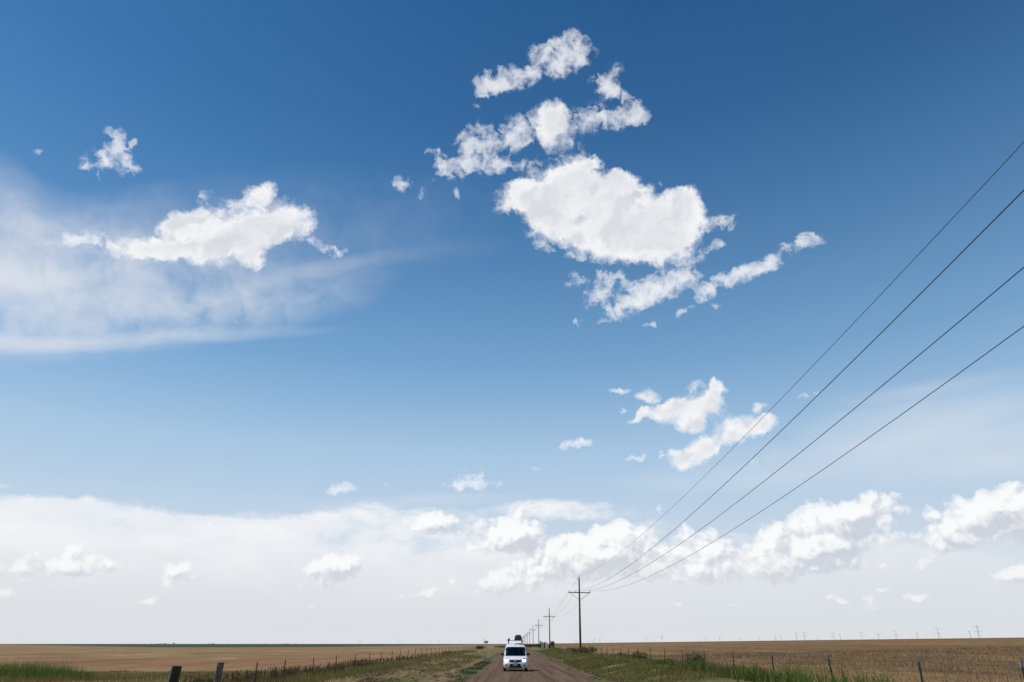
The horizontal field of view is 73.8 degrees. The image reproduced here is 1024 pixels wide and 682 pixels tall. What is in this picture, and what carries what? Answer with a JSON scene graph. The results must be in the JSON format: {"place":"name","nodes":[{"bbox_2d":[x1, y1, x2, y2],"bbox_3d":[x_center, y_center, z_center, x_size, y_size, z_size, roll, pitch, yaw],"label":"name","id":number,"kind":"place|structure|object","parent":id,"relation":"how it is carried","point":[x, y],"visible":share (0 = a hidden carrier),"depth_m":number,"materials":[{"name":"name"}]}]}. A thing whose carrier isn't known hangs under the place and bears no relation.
{"place":"outdoors","nodes":[
{"label":"outdoors","id":0,"kind":"place"},
{"bbox_2d":[0,655,454,681],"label":"dry grass","id":1,"kind":"structure","parent":0,"point":[106,677],"depth_m":34.24,"materials":[{"name":"beige plant"}]},
{"bbox_2d":[360,656,620,681],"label":"soil clods","id":2,"kind":"object","parent":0,"point":[412,677],"visible":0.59,"depth_m":42.99,"materials":[{"name":"brown soil"}]},
{"bbox_2d":[0,637,1023,681],"bbox_3d":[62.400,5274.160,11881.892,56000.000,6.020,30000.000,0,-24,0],"label":"ground","id":3,"kind":"structure","parent":0,"point":[541,667],"depth_m":83.99,"materials":[{"name":"soil"}]},
{"bbox_2d":[0,656,95,680],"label":"green reeds","id":4,"kind":"object","parent":3,"relation":"on","point":[39,670],"visible":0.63,"depth_m":33.97,"materials":[{"name":"green plant"}]},
{"bbox_2d":[182,673,215,681],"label":"bush","id":5,"kind":"object","parent":3,"relation":"on","point":[197,678],"visible":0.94,"depth_m":23.47,"materials":[{"name":"green plant"}]},
{"bbox_2d":[110,645,487,681],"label":"wire fence","id":6,"kind":"object","parent":3,"relation":"on","point":[174,673],"visible":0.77,"depth_m":23.88,"materials":[{"name":"metal"}]},
{"bbox_2d":[153,650,477,681],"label":"fence line grass","id":7,"kind":"structure","parent":3,"relation":"on","point":[350,669],"depth_m":40.49,"materials":[{"name":"green plant"}]},
{"bbox_2d":[184,651,454,681],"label":"seeding weeds","id":8,"kind":"object","parent":3,"relation":"on","point":[294,671],"visible":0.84,"depth_m":34.15,"materials":[{"name":"green plant"}]},
{"bbox_2d":[336,654,490,681],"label":"shoulder grass","id":9,"kind":"structure","parent":3,"relation":"on","point":[474,657],"depth_m":49.84,"materials":[{"name":"green plant"}]},
{"bbox_2d":[501,640,529,670],"bbox_3d":[0.261,24.541,53.241,2.220,2.184,4.340,0,-24,0],"label":"van","id":10,"kind":"object","parent":3,"relation":"on","point":[515,655],"visible":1,"depth_m":51.88,"materials":[{"name":"white paint"}]},
{"bbox_2d":[514,635,521,639],"bbox_3d":[0.486,23.708,54.573,0.640,0.392,2.000,0,-24,0],"label":"roof box","id":11,"kind":"object","parent":10,"relation":"on","point":[517,637],"visible":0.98,"depth_m":53.69,"materials":[{"name":"grey plastic"}]},
{"bbox_2d":[543,608,554,648],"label":"utility pole","id":12,"kind":"object","parent":3,"relation":"on","point":[549,616],"visible":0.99,"depth_m":181.65,"materials":[{"name":"brown wood"}]},
{"bbox_2d":[568,578,590,648],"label":"utility pole","id":13,"kind":"object","parent":3,"relation":"on","point":[579,592],"visible":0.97,"depth_m":96.71,"materials":[{"name":"brown wood"}]},
{"bbox_2d":[524,190,1023,636],"bbox_3d":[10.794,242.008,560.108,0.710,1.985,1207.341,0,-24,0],"label":"power line wire","id":14,"kind":"object","parent":13,"relation":"attached to","point":[862,351],"visible":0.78,"depth_m":15.20,"materials":[{"name":"grey metal"}]},
{"bbox_2d":[528,267,1023,633],"bbox_3d":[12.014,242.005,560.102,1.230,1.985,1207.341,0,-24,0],"label":"power line wire","id":15,"kind":"object","parent":13,"relation":"attached to","point":[860,403],"visible":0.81,"depth_m":17.86,"materials":[{"name":"grey metal"}]},
{"bbox_2d":[534,326,1023,632],"bbox_3d":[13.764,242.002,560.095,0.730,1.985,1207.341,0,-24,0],"label":"power line wire","id":16,"kind":"object","parent":13,"relation":"attached to","point":[861,442],"visible":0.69,"depth_m":20.64,"materials":[{"name":"grey metal"}]},
{"bbox_2d":[558,142,1023,604],"bbox_3d":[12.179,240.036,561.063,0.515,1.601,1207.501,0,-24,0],"label":"power line wire","id":17,"kind":"object","parent":13,"relation":"attached to","point":[855,321],"visible":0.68,"depth_m":18.00,"materials":[{"name":"grey metal"}]},
{"bbox_2d":[570,646,597,653],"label":"bush","id":18,"kind":"object","parent":3,"relation":"on","point":[582,649],"visible":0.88,"depth_m":89.67,"materials":[{"name":"green plant"}]},
{"bbox_2d":[612,652,631,656],"bbox_3d":[10.248,29.285,63.484,1.931,0.632,5.041,-3,-24,7],"label":"bush","id":19,"kind":"object","parent":3,"relation":"on","point":[618,654],"visible":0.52,"depth_m":62.48,"materials":[{"name":"plant"}]},
{"bbox_2d":[535,649,739,681],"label":"verge grass","id":20,"kind":"structure","parent":3,"relation":"on","point":[672,674],"depth_m":39.47,"materials":[{"name":"green plant"}]},
{"bbox_2d":[629,651,648,659],"bbox_3d":[9.819,24.216,52.382,1.605,0.873,3.658,0,-24,0],"label":"bush","id":21,"kind":"object","parent":3,"relation":"on","point":[635,655],"visible":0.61,"depth_m":51.97,"materials":[{"name":"green plant"}]},
{"bbox_2d":[684,650,703,666],"bbox_3d":[9.370,16.257,34.667,0.980,1.048,1.921,0,-24,0],"label":"bush","id":22,"kind":"object","parent":3,"relation":"on","point":[697,656],"visible":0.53,"depth_m":34.83,"materials":[{"name":"green plant"}]},
{"bbox_2d":[537,645,1023,681],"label":"wire fence","id":23,"kind":"object","parent":3,"relation":"on","point":[1019,660],"visible":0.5,"depth_m":20.33,"materials":[{"name":"brown metal"}]},
{"bbox_2d":[647,646,1023,681],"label":"stubble","id":24,"kind":"object","parent":3,"relation":"on","point":[877,653],"visible":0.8,"depth_m":46.31,"materials":[{"name":"plant"}]},
{"bbox_2d":[0,0,1023,643],"label":"sky","id":25,"kind":"structure","parent":0,"point":[321,321],"materials":[{"name":"blue"}]},
{"bbox_2d":[550,648,1004,681],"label":"tall grass","id":26,"kind":"structure","parent":0,"point":[708,668],"depth_m":30.60,"materials":[{"name":"green plant"}]},
{"bbox_2d":[689,654,1013,681],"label":"reed grass","id":27,"kind":"structure","parent":0,"point":[789,677],"depth_m":21.57,"materials":[{"name":"green plant"}]}
]}

